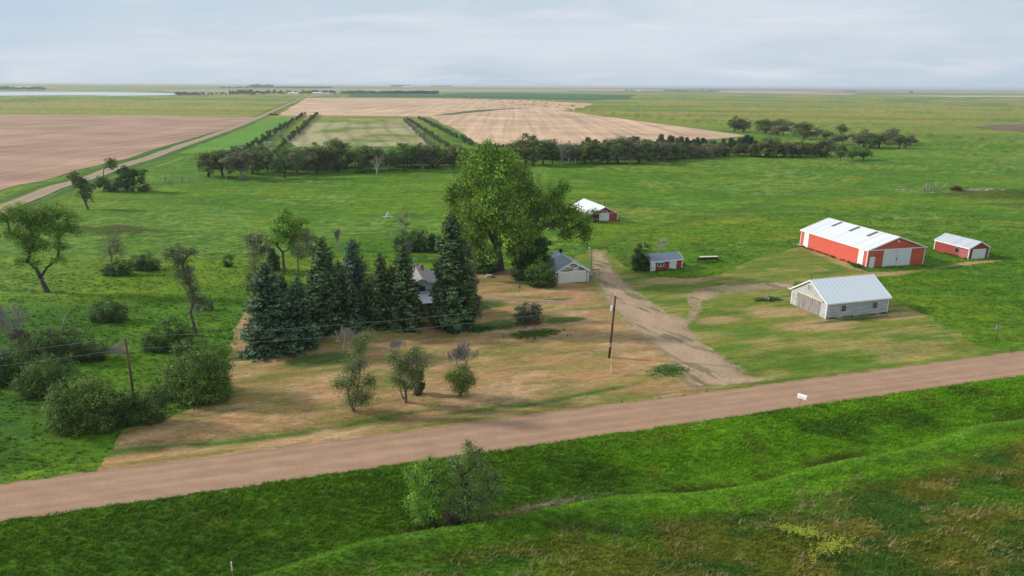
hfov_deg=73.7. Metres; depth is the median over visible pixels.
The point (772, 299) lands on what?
weed patch
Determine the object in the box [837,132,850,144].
elm tree
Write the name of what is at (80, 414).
lilac bush
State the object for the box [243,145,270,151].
thicket shrub
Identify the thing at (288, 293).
spruce tree
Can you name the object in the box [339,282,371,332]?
spruce tree
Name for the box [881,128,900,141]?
elm tree
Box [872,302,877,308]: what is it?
window
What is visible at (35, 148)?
stubble field
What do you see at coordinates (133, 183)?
elm tree
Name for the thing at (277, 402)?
lawn
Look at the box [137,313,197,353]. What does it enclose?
lilac bush
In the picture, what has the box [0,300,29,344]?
dead tree
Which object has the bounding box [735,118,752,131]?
elm tree
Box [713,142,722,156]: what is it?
elm tree
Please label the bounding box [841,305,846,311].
window
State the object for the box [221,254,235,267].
shrub
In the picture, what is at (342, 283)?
spruce tree
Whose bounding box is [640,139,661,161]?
elm tree
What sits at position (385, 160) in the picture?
elm tree
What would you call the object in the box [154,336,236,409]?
lilac bush
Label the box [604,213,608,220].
door
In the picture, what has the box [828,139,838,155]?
elm tree
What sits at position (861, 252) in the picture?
door
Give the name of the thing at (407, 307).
spruce tree
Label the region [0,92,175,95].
lake water
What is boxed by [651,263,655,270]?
door
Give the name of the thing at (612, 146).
elm tree
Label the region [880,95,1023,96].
distant field
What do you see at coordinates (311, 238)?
elm tree
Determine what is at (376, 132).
hay field
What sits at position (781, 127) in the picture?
elm tree
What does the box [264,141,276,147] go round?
blossom shrub
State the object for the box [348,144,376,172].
elm tree
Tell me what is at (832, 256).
wall weeds
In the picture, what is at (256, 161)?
elm tree
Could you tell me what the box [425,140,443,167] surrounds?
elm tree
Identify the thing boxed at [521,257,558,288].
shrub
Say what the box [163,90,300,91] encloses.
distant field
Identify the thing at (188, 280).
elm tree
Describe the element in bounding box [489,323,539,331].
weed patch
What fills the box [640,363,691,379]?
weed patch
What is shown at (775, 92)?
distant field
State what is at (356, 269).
spruce tree
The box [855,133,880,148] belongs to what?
ash tree
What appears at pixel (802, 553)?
dry grass
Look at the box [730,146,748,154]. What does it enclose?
thicket shrub
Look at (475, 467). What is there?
willow tree
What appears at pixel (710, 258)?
grain drill
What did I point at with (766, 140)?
elm tree
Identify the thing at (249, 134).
meadow strip
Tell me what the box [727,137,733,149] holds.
cedar tree
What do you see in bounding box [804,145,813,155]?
ash tree
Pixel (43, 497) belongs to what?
gravel road
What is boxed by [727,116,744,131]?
elm tree
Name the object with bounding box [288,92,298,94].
building
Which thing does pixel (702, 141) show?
cedar tree
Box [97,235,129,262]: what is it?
thorn tree
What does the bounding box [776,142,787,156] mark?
ash tree
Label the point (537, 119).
harvested field
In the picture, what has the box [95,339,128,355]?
fallen tree
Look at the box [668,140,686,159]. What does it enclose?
elm tree
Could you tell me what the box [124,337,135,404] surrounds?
utility pole
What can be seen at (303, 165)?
elm tree
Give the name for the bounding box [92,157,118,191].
elm tree
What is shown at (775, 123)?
elm tree
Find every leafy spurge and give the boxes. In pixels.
[764,516,834,541]
[808,532,859,565]
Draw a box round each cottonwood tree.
[0,200,85,292]
[439,136,595,271]
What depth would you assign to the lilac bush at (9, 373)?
83.93 m
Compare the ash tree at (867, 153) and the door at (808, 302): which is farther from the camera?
the ash tree at (867, 153)
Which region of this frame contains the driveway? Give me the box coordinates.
[592,252,793,386]
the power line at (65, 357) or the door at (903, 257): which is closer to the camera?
the power line at (65, 357)
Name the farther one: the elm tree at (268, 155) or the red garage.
the elm tree at (268, 155)
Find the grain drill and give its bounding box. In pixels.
[697,256,722,262]
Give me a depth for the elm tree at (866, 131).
427.77 m
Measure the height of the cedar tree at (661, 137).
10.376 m
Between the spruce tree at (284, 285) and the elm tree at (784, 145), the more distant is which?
the elm tree at (784, 145)
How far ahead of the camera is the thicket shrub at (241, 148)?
303.54 m
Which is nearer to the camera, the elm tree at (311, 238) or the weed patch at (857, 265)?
the elm tree at (311, 238)
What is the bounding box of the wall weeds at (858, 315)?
[826,312,888,319]
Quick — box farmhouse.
[412,258,437,312]
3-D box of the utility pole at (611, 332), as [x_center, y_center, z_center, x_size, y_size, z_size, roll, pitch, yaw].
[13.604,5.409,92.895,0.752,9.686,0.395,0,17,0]
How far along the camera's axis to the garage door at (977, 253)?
150.30 m
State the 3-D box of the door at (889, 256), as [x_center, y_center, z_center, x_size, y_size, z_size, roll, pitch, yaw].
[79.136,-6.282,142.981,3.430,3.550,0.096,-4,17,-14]
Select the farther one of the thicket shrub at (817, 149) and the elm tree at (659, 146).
the thicket shrub at (817, 149)
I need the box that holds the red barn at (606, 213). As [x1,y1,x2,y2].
[571,199,618,220]
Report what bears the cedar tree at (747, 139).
on the ground at (956, 144)
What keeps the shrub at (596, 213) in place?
on the ground at (956, 144)
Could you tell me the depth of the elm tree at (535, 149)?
309.48 m
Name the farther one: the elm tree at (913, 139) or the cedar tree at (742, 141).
the elm tree at (913, 139)
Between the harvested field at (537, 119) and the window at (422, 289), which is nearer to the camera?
the window at (422, 289)
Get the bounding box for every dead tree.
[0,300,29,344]
[0,301,30,344]
[370,154,383,174]
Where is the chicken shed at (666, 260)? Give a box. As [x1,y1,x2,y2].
[643,251,683,271]
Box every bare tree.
[332,229,340,249]
[394,209,410,238]
[402,239,413,253]
[554,139,570,166]
[655,237,669,252]
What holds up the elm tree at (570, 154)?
on the ground at (956, 144)
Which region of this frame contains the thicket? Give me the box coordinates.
[12,325,113,363]
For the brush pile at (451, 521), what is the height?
1.895 m
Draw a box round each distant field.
[0,86,54,87]
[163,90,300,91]
[312,89,570,91]
[575,89,662,90]
[589,88,878,90]
[719,91,854,94]
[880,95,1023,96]
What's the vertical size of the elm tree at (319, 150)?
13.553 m
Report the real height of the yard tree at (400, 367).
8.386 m
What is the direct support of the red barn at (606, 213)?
on the ground at (956, 144)
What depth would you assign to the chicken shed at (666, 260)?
139.20 m
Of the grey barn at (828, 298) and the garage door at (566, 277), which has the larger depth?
the garage door at (566, 277)
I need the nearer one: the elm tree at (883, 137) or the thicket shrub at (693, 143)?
the thicket shrub at (693, 143)
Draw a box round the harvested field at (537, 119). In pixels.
[278,98,743,145]
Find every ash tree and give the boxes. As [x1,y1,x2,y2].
[263,145,308,178]
[386,142,422,170]
[540,138,570,163]
[581,141,601,163]
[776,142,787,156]
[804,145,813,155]
[821,131,834,137]
[834,144,850,160]
[847,146,864,159]
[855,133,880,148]
[859,147,874,159]
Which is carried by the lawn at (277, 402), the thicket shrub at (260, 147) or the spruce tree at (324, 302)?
the spruce tree at (324, 302)
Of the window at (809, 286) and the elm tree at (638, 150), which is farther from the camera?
the elm tree at (638, 150)
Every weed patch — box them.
[462,325,497,333]
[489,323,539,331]
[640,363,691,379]
[755,296,781,302]
[851,263,862,267]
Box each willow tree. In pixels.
[399,452,452,527]
[439,437,509,523]
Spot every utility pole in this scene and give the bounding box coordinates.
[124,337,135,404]
[608,294,615,357]
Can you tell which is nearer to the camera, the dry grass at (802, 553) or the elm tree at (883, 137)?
the dry grass at (802, 553)
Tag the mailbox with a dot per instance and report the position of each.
(802, 396)
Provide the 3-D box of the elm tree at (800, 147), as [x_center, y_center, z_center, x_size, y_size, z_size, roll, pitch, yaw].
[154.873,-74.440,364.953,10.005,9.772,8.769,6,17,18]
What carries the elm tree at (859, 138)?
on the ground at (956, 144)
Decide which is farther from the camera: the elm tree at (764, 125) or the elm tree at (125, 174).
the elm tree at (764, 125)
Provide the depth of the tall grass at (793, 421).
61.60 m
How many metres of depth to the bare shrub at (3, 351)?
85.26 m
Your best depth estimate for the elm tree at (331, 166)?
291.63 m
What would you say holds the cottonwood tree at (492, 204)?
on the lawn at (277, 402)
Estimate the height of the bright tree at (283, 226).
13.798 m
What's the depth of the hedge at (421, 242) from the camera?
152.51 m
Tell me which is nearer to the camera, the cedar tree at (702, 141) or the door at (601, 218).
the door at (601, 218)
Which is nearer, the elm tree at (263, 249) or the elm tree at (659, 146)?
the elm tree at (263, 249)
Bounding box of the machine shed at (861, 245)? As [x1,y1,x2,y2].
[800,218,927,267]
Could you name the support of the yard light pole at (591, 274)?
on the lawn at (277, 402)
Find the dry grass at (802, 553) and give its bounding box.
[329,453,1023,575]
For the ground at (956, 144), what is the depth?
158.57 m
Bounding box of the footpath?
[480,297,573,301]
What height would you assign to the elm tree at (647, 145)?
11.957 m
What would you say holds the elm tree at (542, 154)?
on the ground at (956, 144)
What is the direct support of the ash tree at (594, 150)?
on the ground at (956, 144)
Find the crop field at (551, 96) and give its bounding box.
[350,93,633,99]
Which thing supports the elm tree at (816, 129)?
on the ground at (956, 144)
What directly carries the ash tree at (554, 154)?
on the ground at (956, 144)
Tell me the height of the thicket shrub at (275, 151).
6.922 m
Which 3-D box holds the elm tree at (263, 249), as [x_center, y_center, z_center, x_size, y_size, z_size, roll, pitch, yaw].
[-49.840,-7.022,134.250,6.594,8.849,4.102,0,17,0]
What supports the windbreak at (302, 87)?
on the ground at (956, 144)
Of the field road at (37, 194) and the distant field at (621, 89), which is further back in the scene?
the distant field at (621, 89)
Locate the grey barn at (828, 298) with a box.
[788,274,891,318]
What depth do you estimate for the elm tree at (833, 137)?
442.43 m
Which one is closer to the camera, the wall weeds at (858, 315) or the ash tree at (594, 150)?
the wall weeds at (858, 315)
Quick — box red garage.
[933,233,990,258]
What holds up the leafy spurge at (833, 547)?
on the ground at (956, 144)
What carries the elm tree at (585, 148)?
on the ground at (956, 144)
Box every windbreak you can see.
[275,86,331,87]
[388,90,438,93]
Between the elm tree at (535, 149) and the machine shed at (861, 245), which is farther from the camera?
the elm tree at (535, 149)
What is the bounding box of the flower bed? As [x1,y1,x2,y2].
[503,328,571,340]
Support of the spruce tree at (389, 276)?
on the lawn at (277, 402)
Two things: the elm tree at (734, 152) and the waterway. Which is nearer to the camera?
the elm tree at (734, 152)
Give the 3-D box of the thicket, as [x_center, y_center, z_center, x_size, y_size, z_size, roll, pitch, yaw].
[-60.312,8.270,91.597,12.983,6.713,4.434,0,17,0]
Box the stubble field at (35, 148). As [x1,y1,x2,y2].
[0,115,254,189]
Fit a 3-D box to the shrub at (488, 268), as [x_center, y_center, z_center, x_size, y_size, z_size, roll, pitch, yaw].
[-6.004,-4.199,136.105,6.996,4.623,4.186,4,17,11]
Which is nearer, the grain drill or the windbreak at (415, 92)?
the grain drill
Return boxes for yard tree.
[324,326,380,412]
[381,338,433,402]
[440,340,478,396]
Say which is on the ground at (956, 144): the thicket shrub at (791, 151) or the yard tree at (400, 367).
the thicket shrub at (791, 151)
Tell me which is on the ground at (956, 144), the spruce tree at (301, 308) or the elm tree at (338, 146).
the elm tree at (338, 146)
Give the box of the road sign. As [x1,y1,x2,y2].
[995,324,1000,345]
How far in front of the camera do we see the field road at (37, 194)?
294.71 m
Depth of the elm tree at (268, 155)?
287.38 m
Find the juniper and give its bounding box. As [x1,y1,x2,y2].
[266,249,280,271]
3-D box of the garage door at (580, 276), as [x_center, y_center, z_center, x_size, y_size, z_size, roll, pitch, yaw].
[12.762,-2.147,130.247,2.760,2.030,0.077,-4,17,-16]
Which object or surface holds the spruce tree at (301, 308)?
on the lawn at (277, 402)
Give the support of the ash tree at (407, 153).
on the ground at (956, 144)
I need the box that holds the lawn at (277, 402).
[95,246,1023,471]
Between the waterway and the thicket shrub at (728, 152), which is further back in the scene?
the waterway
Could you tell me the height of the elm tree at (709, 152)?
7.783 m
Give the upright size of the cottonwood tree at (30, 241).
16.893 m
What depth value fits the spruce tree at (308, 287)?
102.39 m
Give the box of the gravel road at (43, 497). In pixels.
[0,351,1023,521]
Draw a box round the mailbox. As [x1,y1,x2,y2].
[797,393,807,405]
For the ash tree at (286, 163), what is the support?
on the ground at (956, 144)
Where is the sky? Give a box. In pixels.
[0,0,1023,88]
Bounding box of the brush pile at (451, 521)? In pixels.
[442,509,463,525]
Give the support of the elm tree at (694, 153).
on the ground at (956, 144)
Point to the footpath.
(515, 299)
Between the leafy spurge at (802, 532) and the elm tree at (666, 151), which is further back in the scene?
the elm tree at (666, 151)
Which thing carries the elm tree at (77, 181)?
on the ground at (956, 144)
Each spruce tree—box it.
[236,262,306,362]
[274,274,291,298]
[281,275,321,350]
[285,290,296,317]
[303,269,331,319]
[304,236,348,335]
[332,260,349,308]
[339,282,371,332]
[341,239,370,306]
[360,276,373,321]
[366,252,394,331]
[378,268,398,326]
[384,244,427,333]
[425,213,482,334]
[459,240,482,315]
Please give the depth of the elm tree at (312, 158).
285.24 m
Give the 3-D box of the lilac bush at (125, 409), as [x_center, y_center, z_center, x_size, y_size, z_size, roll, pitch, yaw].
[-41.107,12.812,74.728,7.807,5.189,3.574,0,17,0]
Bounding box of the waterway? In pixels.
[440,108,520,114]
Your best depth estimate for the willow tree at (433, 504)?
59.84 m
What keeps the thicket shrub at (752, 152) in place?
on the ground at (956, 144)
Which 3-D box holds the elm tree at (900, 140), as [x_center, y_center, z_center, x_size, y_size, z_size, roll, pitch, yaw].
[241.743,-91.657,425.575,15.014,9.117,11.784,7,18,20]
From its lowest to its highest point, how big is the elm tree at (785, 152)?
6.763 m
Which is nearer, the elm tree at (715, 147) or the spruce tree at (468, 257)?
the spruce tree at (468, 257)
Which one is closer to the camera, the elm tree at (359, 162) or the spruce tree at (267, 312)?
the spruce tree at (267, 312)
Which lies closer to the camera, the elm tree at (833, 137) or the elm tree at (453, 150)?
the elm tree at (453, 150)
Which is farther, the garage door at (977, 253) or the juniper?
the garage door at (977, 253)
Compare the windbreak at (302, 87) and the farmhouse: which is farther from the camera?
the windbreak at (302, 87)
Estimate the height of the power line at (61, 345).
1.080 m
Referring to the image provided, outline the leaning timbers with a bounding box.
[922,182,947,191]
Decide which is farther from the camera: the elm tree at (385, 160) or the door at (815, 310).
the elm tree at (385, 160)
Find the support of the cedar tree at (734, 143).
on the ground at (956, 144)
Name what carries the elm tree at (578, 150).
on the ground at (956, 144)
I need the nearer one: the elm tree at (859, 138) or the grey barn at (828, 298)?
the grey barn at (828, 298)
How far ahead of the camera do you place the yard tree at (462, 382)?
81.06 m
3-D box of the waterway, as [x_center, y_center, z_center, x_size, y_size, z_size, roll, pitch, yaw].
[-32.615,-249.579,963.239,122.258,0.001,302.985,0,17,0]
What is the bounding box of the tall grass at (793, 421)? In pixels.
[0,374,1023,575]
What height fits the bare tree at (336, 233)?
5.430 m
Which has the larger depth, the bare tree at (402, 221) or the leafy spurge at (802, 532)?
the bare tree at (402, 221)
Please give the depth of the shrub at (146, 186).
233.11 m
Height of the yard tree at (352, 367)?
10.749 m
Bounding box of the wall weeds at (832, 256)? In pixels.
[800,246,923,267]
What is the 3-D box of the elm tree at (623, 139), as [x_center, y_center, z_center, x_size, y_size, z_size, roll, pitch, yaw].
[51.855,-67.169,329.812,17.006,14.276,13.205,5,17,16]
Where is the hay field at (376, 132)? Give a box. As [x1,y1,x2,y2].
[287,119,427,146]
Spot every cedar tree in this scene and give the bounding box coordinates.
[656,133,664,143]
[699,138,706,150]
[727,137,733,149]
[730,140,736,147]
[738,137,747,144]
[744,135,751,144]
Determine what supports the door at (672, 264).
in the chicken shed at (666, 260)
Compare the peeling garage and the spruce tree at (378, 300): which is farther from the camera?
the peeling garage
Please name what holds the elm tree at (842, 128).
on the ground at (956, 144)
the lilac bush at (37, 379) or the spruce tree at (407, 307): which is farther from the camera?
the spruce tree at (407, 307)
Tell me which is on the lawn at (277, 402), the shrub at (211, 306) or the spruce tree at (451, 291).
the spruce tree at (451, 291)
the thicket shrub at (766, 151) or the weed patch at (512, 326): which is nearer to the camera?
the weed patch at (512, 326)
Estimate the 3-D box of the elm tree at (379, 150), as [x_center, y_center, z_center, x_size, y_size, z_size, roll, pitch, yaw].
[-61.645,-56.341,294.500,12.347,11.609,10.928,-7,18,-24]
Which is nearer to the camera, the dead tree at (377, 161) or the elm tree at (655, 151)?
the dead tree at (377, 161)
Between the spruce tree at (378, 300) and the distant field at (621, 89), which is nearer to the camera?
the spruce tree at (378, 300)
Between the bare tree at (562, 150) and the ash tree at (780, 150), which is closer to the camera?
the bare tree at (562, 150)
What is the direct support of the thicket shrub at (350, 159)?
on the ground at (956, 144)
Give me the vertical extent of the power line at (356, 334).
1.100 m
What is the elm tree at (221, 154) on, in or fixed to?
on the ground at (956, 144)
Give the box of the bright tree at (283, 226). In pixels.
[265,207,313,271]
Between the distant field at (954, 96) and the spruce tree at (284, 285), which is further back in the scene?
the distant field at (954, 96)
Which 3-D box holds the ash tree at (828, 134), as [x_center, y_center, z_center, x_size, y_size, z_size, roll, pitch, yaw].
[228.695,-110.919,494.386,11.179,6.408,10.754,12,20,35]
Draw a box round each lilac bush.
[0,346,32,387]
[8,351,81,399]
[37,370,120,437]
[101,382,172,426]
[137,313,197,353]
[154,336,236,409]
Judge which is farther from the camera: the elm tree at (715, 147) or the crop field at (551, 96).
the crop field at (551, 96)
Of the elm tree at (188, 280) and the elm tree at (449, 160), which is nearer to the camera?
the elm tree at (188, 280)
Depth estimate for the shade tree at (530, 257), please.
130.63 m
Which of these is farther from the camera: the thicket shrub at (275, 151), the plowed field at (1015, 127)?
the plowed field at (1015, 127)
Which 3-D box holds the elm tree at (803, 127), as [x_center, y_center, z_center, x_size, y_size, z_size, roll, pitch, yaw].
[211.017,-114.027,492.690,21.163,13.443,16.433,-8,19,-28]
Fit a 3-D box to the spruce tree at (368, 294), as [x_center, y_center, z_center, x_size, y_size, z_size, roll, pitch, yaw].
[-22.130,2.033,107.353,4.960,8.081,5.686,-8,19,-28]
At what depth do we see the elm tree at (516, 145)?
312.65 m
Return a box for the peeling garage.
[540,249,590,282]
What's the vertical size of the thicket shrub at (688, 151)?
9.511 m
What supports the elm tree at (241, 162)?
on the ground at (956, 144)
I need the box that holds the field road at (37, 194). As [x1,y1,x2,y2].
[0,98,301,212]
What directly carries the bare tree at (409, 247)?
on the ground at (956, 144)
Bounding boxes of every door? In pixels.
[558,272,571,282]
[572,271,585,281]
[599,214,603,220]
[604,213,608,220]
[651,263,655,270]
[669,261,676,268]
[796,292,805,308]
[803,232,808,247]
[804,296,812,311]
[811,299,820,315]
[857,249,864,264]
[868,257,874,267]
[881,249,897,266]
[896,249,911,265]
[971,249,985,258]
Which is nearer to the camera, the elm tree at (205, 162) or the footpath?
the footpath
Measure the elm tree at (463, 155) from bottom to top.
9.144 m
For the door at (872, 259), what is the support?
in the machine shed at (861, 245)
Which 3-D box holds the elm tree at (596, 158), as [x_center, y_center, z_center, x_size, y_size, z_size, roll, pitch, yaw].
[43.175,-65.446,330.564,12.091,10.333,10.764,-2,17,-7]
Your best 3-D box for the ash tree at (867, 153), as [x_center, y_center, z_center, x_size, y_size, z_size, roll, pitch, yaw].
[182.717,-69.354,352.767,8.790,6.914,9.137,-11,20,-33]
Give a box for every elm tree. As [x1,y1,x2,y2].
[66,170,96,209]
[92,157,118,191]
[110,164,138,191]
[120,168,148,191]
[160,241,210,336]
[190,151,219,176]
[209,149,233,175]
[218,146,255,176]
[242,231,273,266]
[245,149,265,173]
[251,149,278,171]
[287,147,309,173]
[291,144,321,173]
[291,228,318,275]
[300,142,329,172]
[320,148,338,170]
[321,137,351,170]
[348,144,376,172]
[358,144,384,169]
[377,149,399,168]
[411,142,440,168]
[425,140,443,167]
[441,152,453,166]
[443,143,464,166]
[455,147,474,165]
[506,132,543,165]
[519,134,547,165]
[535,139,558,164]
[561,140,577,163]
[570,143,587,162]
[574,140,594,162]
[592,142,610,162]
[598,137,624,163]
[608,134,634,162]
[615,137,648,163]
[631,139,653,162]
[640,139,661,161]
[652,141,664,160]
[657,141,675,160]
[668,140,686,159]
[686,144,701,158]
[697,144,713,157]
[703,142,719,157]
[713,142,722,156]
[719,141,728,156]
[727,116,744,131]
[730,148,738,155]
[731,143,743,155]
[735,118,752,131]
[751,135,782,157]
[752,119,773,133]
[767,118,792,132]
[767,127,778,133]
[773,120,795,135]
[778,141,791,156]
[780,145,791,156]
[790,121,820,138]
[792,139,810,157]
[811,139,836,156]
[812,126,824,137]
[828,135,840,141]
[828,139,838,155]
[834,123,849,134]
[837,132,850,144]
[846,131,867,147]
[850,129,874,146]
[875,133,892,147]
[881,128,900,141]
[890,134,911,147]
[904,133,919,144]
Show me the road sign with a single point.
(998, 327)
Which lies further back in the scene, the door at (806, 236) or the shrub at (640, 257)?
the door at (806, 236)
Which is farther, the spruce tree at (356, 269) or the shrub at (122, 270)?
the shrub at (122, 270)
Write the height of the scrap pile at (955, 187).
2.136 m
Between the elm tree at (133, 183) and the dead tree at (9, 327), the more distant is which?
the elm tree at (133, 183)
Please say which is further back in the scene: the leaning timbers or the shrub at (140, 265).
the leaning timbers
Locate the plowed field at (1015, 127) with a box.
[978,124,1023,130]
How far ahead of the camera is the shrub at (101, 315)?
106.25 m
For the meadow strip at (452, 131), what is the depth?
544.91 m
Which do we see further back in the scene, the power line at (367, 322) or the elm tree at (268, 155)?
the elm tree at (268, 155)
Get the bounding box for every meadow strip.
[180,117,294,152]
[426,118,477,147]
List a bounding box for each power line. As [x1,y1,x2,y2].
[4,349,122,365]
[6,337,120,352]
[129,294,612,336]
[130,304,610,348]
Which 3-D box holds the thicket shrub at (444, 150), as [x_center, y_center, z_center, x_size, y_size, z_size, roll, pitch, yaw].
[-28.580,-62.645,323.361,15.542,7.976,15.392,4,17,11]
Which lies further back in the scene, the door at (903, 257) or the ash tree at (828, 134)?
the ash tree at (828, 134)
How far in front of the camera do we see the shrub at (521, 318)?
107.00 m
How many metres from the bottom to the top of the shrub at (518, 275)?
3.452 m
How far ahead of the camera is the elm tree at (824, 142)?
368.16 m
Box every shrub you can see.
[0,348,13,375]
[7,326,30,349]
[85,296,131,323]
[99,259,134,276]
[126,249,162,271]
[136,183,152,190]
[197,297,214,310]
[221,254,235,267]
[228,144,268,156]
[240,259,271,290]
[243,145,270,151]
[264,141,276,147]
[272,148,288,153]
[341,156,368,167]
[441,148,461,163]
[474,256,497,273]
[508,265,528,281]
[513,300,544,324]
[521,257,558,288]
[584,207,599,222]
[629,242,651,270]
[660,140,692,157]
[680,141,702,154]
[715,148,732,155]
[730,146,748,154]
[740,142,760,156]
[751,142,776,156]
[788,142,804,156]
[811,144,832,156]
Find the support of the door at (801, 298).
in the grey barn at (828, 298)
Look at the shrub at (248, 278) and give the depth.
123.32 m
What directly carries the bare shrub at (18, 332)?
on the ground at (956, 144)
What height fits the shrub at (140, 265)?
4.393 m
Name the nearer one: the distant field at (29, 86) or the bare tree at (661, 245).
the bare tree at (661, 245)
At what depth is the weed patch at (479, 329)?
104.32 m
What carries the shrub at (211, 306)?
on the ground at (956, 144)
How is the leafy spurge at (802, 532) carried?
on the ground at (956, 144)
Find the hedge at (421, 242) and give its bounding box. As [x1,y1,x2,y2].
[391,228,440,252]
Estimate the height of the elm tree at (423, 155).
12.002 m
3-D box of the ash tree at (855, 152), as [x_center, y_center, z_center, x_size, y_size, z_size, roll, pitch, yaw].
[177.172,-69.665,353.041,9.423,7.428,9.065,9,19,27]
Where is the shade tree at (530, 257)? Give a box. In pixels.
[509,235,553,272]
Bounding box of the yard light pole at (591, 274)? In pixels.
[588,247,599,279]
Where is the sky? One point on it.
(878, 44)
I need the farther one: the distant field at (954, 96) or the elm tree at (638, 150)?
the distant field at (954, 96)
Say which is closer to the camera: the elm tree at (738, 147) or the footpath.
the footpath
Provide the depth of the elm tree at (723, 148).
365.65 m
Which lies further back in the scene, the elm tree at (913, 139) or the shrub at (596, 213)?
the elm tree at (913, 139)
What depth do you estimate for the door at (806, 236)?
159.33 m
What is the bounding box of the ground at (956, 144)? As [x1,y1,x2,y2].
[0,82,1023,575]
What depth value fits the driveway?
106.54 m
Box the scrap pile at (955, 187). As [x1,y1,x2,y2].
[949,185,969,190]
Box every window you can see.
[418,285,425,291]
[807,283,811,291]
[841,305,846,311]
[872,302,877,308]
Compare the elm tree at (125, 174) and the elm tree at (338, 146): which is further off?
the elm tree at (338, 146)
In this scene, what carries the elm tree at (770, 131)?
on the ground at (956, 144)

